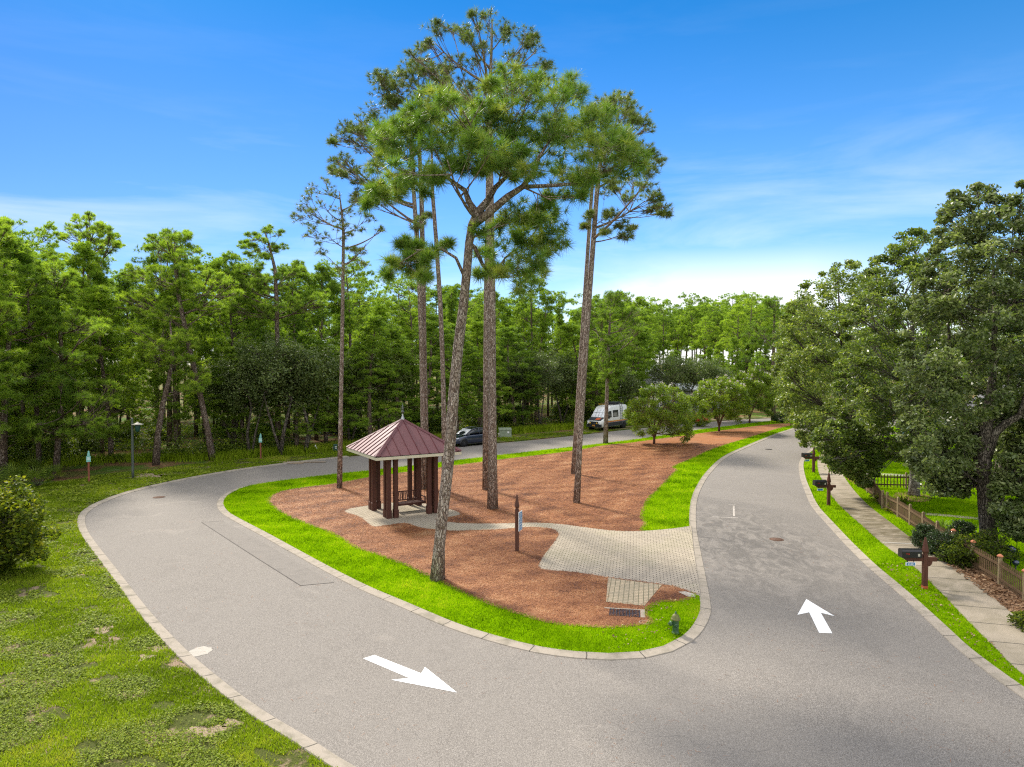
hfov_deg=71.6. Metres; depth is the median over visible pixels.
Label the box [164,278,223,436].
pine tree
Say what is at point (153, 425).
wood shrub
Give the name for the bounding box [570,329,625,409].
pine tree
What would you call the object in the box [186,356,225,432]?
scrub oak
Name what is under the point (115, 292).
pine tree
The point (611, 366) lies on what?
pine tree
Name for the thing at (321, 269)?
pine tree
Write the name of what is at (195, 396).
scrub oak
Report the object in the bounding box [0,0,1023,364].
sky
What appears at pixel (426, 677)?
road arrow
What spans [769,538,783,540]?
manhole cover
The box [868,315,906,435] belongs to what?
pine tree
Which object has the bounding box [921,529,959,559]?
boxwood bush
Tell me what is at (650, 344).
pine tree
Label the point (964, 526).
boxwood bush
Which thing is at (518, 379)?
scrub oak
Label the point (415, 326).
pine tree
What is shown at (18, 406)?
pine tree
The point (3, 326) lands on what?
pine tree
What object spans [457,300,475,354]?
pine tree
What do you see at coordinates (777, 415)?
round shrub
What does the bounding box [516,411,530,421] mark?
wood shrub
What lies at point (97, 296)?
pine tree
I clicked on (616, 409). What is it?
camper van
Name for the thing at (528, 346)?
pine tree
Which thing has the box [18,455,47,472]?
saw palmetto
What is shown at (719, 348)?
pine tree
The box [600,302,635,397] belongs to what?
pine tree
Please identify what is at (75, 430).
pine tree
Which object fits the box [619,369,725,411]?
house
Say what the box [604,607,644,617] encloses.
storm drain
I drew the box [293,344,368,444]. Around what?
pine tree
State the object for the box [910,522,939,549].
boxwood bush
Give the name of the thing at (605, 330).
pine tree
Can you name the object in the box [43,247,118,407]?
pine tree
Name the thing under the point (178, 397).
pine tree
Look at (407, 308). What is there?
pine tree
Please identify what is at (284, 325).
pine tree
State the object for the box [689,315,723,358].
pine tree
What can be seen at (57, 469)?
saw palmetto
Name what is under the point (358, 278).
pine tree
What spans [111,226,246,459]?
pine tree
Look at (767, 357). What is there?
pine tree
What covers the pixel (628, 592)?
tile path
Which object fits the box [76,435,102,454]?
wood shrub
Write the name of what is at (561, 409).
wood shrub
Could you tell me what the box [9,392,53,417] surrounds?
scrub oak
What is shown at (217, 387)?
scrub oak
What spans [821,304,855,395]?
pine tree
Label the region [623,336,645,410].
pine tree
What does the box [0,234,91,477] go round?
pine tree
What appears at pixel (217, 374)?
scrub oak
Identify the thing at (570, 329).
pine tree
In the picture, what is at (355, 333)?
pine tree
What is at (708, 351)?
pine tree
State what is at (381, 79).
pine tree
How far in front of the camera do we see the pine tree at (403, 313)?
72.66 m
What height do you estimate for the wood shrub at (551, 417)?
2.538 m
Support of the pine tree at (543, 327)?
on the ground at (74, 471)
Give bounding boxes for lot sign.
[86,451,90,482]
[259,433,261,458]
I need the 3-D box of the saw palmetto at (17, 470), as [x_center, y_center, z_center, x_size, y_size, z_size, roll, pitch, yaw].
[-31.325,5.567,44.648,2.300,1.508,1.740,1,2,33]
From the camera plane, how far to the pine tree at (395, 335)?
67.12 m
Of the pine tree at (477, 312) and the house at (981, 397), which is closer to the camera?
the house at (981, 397)
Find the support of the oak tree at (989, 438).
on the lawn at (909, 580)
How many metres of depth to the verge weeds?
16.86 m
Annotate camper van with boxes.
[586,401,627,429]
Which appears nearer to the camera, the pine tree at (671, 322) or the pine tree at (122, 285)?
the pine tree at (122, 285)
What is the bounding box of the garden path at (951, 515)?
[925,513,996,520]
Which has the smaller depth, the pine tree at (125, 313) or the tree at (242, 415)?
the tree at (242, 415)
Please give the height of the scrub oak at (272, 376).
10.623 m
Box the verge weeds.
[0,468,337,766]
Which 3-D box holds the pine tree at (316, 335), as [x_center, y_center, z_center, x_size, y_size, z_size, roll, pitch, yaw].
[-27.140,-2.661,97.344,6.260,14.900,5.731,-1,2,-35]
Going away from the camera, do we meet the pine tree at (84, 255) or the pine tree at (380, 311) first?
the pine tree at (84, 255)
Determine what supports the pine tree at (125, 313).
on the ground at (74, 471)
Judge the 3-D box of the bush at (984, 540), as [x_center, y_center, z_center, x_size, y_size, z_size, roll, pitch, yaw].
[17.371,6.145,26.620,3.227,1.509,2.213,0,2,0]
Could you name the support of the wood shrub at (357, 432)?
on the ground at (74, 471)
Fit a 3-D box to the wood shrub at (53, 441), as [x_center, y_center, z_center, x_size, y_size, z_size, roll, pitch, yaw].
[-35.646,5.091,55.723,3.412,2.293,3.028,-1,2,-24]
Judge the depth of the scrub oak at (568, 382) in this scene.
83.30 m
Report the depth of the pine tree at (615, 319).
111.51 m
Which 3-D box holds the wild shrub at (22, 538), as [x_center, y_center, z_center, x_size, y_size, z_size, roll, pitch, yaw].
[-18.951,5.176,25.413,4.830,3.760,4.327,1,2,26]
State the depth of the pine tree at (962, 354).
73.46 m
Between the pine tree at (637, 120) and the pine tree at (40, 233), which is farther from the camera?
the pine tree at (40, 233)
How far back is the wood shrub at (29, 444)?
58.22 m
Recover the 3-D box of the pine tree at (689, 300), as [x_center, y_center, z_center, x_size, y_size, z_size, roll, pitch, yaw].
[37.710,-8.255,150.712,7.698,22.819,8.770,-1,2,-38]
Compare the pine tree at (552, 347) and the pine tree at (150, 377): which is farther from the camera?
the pine tree at (552, 347)
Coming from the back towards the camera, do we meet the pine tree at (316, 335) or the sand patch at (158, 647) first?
the pine tree at (316, 335)
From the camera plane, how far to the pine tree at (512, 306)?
122.84 m
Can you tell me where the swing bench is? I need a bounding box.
[398,457,425,505]
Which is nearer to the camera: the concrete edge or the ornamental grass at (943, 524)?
the concrete edge
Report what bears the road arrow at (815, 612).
on the road
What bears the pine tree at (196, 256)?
on the ground at (74, 471)
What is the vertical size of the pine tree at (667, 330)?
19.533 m
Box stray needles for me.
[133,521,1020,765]
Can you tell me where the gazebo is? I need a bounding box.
[346,403,461,518]
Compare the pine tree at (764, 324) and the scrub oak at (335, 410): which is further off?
the pine tree at (764, 324)
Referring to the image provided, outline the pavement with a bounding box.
[817,432,1023,673]
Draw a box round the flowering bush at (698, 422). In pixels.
[684,414,711,426]
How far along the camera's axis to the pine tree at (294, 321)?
64.53 m
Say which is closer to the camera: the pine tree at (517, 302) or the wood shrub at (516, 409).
the pine tree at (517, 302)
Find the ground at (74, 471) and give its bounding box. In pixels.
[0,365,1007,687]
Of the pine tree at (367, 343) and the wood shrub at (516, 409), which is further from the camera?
the wood shrub at (516, 409)
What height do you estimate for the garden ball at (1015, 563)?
0.510 m
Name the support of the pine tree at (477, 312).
on the ground at (74, 471)
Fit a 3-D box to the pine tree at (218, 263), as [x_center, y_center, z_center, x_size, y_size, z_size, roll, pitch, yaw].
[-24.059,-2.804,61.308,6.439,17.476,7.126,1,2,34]
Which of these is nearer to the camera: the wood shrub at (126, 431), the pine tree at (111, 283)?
the wood shrub at (126, 431)
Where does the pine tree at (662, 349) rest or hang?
on the ground at (74, 471)
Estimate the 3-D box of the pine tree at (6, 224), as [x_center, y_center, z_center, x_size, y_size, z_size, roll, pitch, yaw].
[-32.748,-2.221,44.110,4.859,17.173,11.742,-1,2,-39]
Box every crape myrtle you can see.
[622,381,699,443]
[685,374,753,430]
[729,368,778,422]
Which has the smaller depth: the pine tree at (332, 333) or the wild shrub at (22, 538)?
the wild shrub at (22, 538)
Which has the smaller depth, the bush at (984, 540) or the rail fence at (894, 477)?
the bush at (984, 540)
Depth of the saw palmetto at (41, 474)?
43.29 m
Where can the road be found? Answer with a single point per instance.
(285, 645)
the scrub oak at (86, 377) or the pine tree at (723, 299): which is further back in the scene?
the pine tree at (723, 299)
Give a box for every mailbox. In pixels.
[801,447,818,471]
[812,473,835,504]
[898,537,936,588]
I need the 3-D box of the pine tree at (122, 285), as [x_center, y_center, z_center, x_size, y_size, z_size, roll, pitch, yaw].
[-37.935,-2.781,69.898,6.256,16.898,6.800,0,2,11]
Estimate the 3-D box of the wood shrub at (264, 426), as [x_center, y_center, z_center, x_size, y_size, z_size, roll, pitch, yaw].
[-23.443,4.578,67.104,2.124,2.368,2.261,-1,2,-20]
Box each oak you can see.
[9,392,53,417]
[45,357,108,411]
[108,390,140,424]
[179,383,216,441]
[184,361,229,427]
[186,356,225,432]
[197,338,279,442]
[201,351,278,443]
[216,346,288,451]
[228,329,324,455]
[267,333,346,449]
[323,375,358,435]
[329,346,389,440]
[350,341,416,429]
[371,381,417,407]
[463,367,508,413]
[496,357,551,424]
[513,345,566,423]
[540,350,591,423]
[545,366,575,401]
[604,367,644,403]
[643,350,694,405]
[675,352,727,413]
[696,360,735,418]
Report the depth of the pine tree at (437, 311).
109.76 m
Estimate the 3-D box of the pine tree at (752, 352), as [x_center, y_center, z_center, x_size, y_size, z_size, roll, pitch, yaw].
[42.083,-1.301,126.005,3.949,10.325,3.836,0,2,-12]
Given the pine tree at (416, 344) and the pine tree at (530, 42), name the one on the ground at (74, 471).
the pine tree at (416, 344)
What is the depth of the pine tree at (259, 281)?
59.82 m
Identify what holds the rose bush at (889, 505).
on the lawn at (909, 580)
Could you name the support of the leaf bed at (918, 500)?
on the lawn at (909, 580)
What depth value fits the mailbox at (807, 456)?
48.88 m
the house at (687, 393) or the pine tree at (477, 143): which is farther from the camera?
the house at (687, 393)
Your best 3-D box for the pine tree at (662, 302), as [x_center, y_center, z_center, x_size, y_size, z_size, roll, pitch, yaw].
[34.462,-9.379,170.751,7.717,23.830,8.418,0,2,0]
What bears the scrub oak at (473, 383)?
on the ground at (74, 471)
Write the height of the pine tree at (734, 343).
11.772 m
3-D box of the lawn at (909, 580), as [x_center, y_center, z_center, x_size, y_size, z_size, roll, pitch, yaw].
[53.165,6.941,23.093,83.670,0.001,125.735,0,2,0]
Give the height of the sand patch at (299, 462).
0.001 m
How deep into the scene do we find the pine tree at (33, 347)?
51.05 m
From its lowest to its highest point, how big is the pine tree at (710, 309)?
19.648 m
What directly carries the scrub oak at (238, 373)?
on the ground at (74, 471)
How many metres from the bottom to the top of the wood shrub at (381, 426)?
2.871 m
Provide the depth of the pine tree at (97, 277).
59.55 m
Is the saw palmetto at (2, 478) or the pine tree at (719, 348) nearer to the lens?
the saw palmetto at (2, 478)
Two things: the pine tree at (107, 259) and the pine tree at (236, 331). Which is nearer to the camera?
the pine tree at (236, 331)
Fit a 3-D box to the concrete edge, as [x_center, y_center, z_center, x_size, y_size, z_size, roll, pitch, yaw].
[5.782,6.885,23.243,0.364,0.001,0.635,-1,2,-24]
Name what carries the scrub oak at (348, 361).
on the ground at (74, 471)
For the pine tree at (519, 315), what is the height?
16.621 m
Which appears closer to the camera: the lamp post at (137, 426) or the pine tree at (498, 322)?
the lamp post at (137, 426)
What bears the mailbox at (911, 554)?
on the lawn at (909, 580)
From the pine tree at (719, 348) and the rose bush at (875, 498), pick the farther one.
the pine tree at (719, 348)
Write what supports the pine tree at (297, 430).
on the ground at (74, 471)
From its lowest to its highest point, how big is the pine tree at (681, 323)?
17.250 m
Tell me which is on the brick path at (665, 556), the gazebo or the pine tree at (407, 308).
the gazebo
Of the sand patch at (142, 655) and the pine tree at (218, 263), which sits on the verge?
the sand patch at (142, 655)
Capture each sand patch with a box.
[91,626,113,633]
[131,473,165,477]
[138,654,156,660]
[152,645,164,651]
[186,725,227,736]
[222,718,243,726]
[274,461,324,463]
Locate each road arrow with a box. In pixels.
[363,655,455,691]
[798,599,833,632]
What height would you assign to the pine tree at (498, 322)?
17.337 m
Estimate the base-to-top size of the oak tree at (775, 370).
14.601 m
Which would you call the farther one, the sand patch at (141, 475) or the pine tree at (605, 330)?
the pine tree at (605, 330)
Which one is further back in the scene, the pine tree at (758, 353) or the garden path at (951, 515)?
the pine tree at (758, 353)
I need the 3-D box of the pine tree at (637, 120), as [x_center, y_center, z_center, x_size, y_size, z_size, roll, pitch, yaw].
[6.005,-4.700,37.762,5.203,22.521,9.194,1,2,23]
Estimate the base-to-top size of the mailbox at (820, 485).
1.740 m
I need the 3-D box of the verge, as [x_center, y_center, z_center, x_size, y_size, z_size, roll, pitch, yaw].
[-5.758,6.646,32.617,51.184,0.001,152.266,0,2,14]
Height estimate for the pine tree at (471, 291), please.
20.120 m
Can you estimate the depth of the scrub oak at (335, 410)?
72.89 m
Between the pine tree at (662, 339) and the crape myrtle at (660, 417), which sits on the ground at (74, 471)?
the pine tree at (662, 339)
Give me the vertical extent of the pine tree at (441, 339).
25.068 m
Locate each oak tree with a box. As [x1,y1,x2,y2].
[770,295,839,433]
[773,259,894,455]
[810,226,963,496]
[890,179,1023,549]
[965,259,1023,406]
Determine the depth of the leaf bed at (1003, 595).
23.81 m
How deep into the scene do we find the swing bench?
36.46 m
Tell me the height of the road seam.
0.001 m
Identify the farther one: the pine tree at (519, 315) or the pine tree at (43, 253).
the pine tree at (519, 315)
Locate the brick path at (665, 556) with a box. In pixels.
[344,503,699,595]
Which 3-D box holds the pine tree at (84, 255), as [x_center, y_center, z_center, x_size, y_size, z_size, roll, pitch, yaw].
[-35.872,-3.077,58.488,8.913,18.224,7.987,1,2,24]
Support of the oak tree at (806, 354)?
on the lawn at (909, 580)
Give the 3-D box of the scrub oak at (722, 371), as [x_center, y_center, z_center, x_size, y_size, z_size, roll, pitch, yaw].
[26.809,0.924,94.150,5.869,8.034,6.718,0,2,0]
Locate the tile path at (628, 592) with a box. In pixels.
[606,578,660,605]
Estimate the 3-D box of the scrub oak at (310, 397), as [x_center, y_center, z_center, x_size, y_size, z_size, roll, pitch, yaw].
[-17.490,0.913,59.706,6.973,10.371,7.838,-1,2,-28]
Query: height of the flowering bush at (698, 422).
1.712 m
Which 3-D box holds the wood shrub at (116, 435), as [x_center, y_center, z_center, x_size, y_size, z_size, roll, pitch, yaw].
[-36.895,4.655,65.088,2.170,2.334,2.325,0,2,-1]
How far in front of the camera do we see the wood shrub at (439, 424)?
71.65 m
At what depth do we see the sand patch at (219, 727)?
14.77 m
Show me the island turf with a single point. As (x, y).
(471, 614)
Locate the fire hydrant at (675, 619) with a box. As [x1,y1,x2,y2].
[668,611,680,634]
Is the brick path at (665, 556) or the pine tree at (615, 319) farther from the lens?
the pine tree at (615, 319)
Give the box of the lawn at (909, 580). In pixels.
[804,426,1023,685]
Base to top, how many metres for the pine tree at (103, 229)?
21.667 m
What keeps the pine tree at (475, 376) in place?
on the ground at (74, 471)
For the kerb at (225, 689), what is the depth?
18.36 m
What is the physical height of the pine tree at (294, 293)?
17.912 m
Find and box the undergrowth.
[8,398,648,464]
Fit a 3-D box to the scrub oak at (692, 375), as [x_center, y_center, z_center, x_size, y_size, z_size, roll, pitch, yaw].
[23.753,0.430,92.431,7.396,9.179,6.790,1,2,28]
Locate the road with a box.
[85,417,1023,766]
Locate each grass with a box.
[8,420,640,469]
[896,495,910,504]
[935,516,958,528]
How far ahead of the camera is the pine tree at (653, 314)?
159.02 m
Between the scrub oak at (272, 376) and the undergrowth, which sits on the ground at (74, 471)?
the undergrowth
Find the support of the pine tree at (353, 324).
on the ground at (74, 471)
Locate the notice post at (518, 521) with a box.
[515,495,521,550]
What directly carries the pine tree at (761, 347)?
on the ground at (74, 471)
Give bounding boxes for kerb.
[77,456,355,766]
[217,425,793,659]
[799,448,1023,698]
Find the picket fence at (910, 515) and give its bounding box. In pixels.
[855,478,1023,599]
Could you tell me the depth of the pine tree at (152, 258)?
62.57 m
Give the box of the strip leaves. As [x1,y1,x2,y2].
[883,563,1021,679]
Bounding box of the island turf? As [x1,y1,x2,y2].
[224,421,792,652]
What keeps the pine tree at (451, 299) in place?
on the ground at (74, 471)
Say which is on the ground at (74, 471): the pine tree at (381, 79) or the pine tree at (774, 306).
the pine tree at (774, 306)
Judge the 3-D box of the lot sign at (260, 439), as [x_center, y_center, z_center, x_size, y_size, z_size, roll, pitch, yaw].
[-19.718,4.926,55.686,0.250,2.020,0.127,0,2,-11]
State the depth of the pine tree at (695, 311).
137.61 m
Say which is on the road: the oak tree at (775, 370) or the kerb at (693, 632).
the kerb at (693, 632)
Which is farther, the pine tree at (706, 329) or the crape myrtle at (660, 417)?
the pine tree at (706, 329)
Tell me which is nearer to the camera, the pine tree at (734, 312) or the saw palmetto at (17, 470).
the saw palmetto at (17, 470)
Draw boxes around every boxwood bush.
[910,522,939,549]
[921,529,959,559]
[946,519,977,543]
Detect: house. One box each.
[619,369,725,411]
[967,385,1018,421]
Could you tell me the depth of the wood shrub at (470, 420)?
77.71 m
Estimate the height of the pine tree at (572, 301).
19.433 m
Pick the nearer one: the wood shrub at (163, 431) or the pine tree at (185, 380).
the wood shrub at (163, 431)
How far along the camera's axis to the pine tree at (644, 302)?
95.28 m
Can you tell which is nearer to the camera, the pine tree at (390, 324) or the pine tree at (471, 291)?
the pine tree at (390, 324)
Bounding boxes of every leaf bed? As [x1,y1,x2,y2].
[893,492,929,501]
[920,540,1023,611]
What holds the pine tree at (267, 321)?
on the ground at (74, 471)
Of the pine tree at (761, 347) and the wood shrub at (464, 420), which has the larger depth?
the pine tree at (761, 347)
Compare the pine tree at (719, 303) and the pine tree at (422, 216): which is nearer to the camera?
the pine tree at (422, 216)
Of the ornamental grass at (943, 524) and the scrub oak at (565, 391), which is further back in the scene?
the scrub oak at (565, 391)
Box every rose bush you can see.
[869,493,885,503]
[883,503,894,512]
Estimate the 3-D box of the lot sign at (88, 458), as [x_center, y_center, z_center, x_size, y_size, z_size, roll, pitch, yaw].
[-26.783,5.262,44.922,0.250,2.020,0.127,-1,2,-29]
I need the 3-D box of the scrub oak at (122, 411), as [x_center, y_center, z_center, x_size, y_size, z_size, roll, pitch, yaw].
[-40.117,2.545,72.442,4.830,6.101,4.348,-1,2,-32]
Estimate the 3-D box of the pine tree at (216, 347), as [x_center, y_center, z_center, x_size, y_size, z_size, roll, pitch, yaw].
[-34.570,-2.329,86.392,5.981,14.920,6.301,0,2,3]
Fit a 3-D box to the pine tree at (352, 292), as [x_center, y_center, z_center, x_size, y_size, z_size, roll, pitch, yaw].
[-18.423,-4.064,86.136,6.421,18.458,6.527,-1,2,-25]
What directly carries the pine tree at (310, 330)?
on the ground at (74, 471)
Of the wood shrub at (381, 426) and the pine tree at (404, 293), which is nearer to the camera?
the wood shrub at (381, 426)
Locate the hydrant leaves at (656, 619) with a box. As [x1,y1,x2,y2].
[602,597,695,646]
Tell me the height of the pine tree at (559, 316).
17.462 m
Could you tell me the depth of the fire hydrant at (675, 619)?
19.87 m
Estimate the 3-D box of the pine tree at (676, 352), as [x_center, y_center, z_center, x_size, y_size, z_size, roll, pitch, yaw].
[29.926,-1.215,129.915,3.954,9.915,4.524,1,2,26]
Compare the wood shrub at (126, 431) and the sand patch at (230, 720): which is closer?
the sand patch at (230, 720)
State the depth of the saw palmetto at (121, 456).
53.90 m
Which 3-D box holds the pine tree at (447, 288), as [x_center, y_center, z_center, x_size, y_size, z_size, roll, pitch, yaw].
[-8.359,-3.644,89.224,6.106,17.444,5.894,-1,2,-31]
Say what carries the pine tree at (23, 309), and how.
on the ground at (74, 471)
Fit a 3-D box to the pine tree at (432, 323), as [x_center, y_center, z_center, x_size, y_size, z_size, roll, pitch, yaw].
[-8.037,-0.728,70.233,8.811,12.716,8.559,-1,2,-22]
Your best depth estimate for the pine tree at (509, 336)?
78.27 m
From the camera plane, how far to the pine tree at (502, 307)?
85.64 m
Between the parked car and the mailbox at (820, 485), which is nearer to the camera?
the mailbox at (820, 485)
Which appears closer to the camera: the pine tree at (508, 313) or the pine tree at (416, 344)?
the pine tree at (508, 313)
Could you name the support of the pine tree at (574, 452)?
on the pine straw bed at (725, 436)
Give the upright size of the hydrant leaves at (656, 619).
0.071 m
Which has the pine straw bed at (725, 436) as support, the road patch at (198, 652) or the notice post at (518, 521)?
the notice post at (518, 521)
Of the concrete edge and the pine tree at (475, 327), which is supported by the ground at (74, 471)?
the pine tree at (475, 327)
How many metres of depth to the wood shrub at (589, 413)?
86.93 m
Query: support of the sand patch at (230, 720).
on the verge
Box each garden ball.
[1007,545,1015,565]
[1012,560,1018,568]
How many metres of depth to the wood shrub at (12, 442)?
56.07 m
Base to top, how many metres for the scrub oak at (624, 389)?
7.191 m
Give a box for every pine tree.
[0,214,64,403]
[0,215,28,385]
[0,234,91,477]
[0,247,91,465]
[0,268,30,436]
[1,230,40,348]
[1,276,57,452]
[8,254,123,472]
[8,283,53,447]
[11,245,48,307]
[21,236,133,452]
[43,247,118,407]
[46,284,157,455]
[50,209,128,438]
[56,274,123,446]
[66,277,123,412]
[71,256,135,452]
[93,272,159,428]
[96,323,135,422]
[107,278,133,421]
[110,278,137,415]
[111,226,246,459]
[124,231,213,447]
[124,320,212,465]
[128,249,215,447]
[130,294,179,417]
[135,333,165,423]
[137,304,166,418]
[144,275,192,425]
[144,293,210,442]
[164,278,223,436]
[174,255,220,414]
[183,314,203,414]
[187,249,269,439]
[199,276,259,437]
[200,250,266,415]
[203,319,229,415]
[205,224,330,442]
[221,258,281,435]
[237,273,274,419]
[258,344,338,446]
[259,263,326,441]
[267,258,310,437]
[279,308,288,340]
[280,288,326,422]
[283,283,331,416]
[288,262,355,439]
[289,175,387,487]
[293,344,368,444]
[303,312,329,349]
[316,253,381,420]
[324,312,411,434]
[325,67,425,489]
[327,268,367,314]
[328,319,359,413]
[345,273,383,418]
[347,309,382,421]
[353,303,404,413]
[355,57,655,581]
[358,324,436,426]
[367,273,426,402]
[378,40,443,430]
[380,274,437,423]
[385,301,403,401]
[393,312,472,422]
[397,292,428,408]
[403,5,558,509]
[403,307,427,406]
[405,315,434,407]
[413,284,446,415]
[418,324,482,431]
[421,63,481,462]
[427,284,466,340]
[427,285,453,405]
[428,283,476,373]
[437,339,466,405]
[443,293,483,426]
[454,81,530,489]
[457,287,483,315]
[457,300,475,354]
[458,318,518,426]
[467,290,503,405]
[469,291,522,420]
[471,326,544,426]
[497,296,525,414]
[502,307,542,402]
[506,276,552,422]
[507,292,542,404]
[510,296,545,410]
[516,288,559,424]
[522,306,547,404]
[528,314,569,415]
[544,290,573,403]
[545,312,564,407]
[545,321,615,410]
[559,309,588,412]
[561,316,602,401]
[563,293,604,338]
[570,136,627,473]
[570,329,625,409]
[573,88,674,502]
[573,289,647,442]
[593,300,625,345]
[594,312,619,369]
[598,323,658,406]
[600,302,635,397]
[616,296,662,412]
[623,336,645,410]
[624,312,658,364]
[640,304,664,359]
[646,309,662,357]
[647,296,671,332]
[650,316,669,365]
[651,301,676,370]
[654,345,671,375]
[659,308,690,350]
[664,315,693,354]
[666,307,693,347]
[671,350,684,379]
[672,291,710,363]
[673,305,712,359]
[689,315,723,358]
[690,310,718,359]
[695,305,725,357]
[702,301,725,352]
[702,310,730,357]
[702,346,713,368]
[703,297,727,310]
[712,342,728,376]
[714,292,748,378]
[718,305,754,407]
[720,311,750,355]
[720,336,743,409]
[722,293,758,368]
[734,290,772,372]
[738,339,753,385]
[739,296,798,420]
[742,308,776,376]
[744,304,772,366]
[744,349,756,370]
[748,351,770,411]
[761,347,771,403]
[767,308,780,350]
[770,313,807,403]
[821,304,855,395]
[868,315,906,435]
[925,320,966,423]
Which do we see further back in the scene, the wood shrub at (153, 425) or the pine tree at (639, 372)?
the pine tree at (639, 372)
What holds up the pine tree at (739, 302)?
on the ground at (74, 471)
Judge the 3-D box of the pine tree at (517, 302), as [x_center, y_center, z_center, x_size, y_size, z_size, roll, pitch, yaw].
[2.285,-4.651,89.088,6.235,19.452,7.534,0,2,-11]
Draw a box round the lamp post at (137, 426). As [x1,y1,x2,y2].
[131,418,142,477]
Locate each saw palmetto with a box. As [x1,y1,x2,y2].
[0,460,30,481]
[0,464,15,485]
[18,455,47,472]
[21,464,55,486]
[36,463,64,479]
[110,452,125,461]
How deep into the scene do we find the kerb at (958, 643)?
22.16 m
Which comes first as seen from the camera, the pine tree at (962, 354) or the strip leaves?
the strip leaves
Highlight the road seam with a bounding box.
[202,522,299,584]
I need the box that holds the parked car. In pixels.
[456,426,482,446]
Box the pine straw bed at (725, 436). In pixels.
[270,423,790,626]
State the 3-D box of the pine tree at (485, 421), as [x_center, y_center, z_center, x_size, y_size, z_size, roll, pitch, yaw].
[-1.344,-5.882,41.406,5.403,24.636,6.918,0,2,0]
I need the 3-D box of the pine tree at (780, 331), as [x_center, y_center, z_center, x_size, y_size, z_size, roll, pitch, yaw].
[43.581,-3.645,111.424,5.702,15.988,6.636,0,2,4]
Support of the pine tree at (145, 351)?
on the ground at (74, 471)
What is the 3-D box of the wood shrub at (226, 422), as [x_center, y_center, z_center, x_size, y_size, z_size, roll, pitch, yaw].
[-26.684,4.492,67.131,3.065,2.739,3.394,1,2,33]
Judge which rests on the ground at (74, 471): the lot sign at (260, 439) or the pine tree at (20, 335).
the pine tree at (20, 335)
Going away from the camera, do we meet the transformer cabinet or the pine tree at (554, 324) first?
the transformer cabinet
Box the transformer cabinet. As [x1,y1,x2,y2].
[498,427,511,436]
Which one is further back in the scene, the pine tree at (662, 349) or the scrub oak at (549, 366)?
the pine tree at (662, 349)
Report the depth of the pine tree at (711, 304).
159.94 m
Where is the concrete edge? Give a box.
[680,591,695,596]
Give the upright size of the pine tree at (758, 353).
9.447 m
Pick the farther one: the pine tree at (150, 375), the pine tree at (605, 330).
the pine tree at (605, 330)
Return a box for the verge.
[0,416,770,766]
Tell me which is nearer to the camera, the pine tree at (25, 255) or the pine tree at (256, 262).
the pine tree at (25, 255)
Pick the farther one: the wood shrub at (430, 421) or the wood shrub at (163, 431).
the wood shrub at (430, 421)
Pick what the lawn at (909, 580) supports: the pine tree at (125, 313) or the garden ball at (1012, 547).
the garden ball at (1012, 547)
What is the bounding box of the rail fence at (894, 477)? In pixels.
[869,472,976,489]
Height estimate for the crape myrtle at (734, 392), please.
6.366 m
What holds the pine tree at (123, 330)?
on the ground at (74, 471)
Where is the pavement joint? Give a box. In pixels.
[883,542,911,543]
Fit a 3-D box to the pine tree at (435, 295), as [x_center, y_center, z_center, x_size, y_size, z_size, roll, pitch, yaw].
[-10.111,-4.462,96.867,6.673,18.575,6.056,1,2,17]
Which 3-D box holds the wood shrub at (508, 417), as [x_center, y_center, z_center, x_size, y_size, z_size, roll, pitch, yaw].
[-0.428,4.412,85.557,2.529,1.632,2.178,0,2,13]
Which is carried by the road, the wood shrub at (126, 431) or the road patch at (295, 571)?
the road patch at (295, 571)
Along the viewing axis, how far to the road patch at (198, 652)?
18.88 m
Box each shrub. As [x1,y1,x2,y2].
[0,474,62,573]
[8,429,20,451]
[9,432,46,450]
[33,437,79,452]
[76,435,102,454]
[104,422,122,442]
[119,428,140,441]
[145,427,166,439]
[148,421,173,438]
[210,419,245,441]
[255,420,270,440]
[350,426,367,437]
[380,414,407,427]
[409,407,440,431]
[428,419,441,433]
[460,412,477,426]
[465,417,482,426]
[499,414,517,423]
[508,403,523,413]
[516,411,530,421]
[548,406,571,420]
[552,397,574,420]
[574,401,596,419]
[772,412,789,422]
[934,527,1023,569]
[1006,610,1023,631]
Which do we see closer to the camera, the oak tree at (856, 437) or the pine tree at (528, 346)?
the oak tree at (856, 437)
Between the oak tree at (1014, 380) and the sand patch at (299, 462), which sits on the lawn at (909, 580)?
the oak tree at (1014, 380)
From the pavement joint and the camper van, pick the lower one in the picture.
the pavement joint
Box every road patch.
[189,646,212,656]
[203,521,331,584]

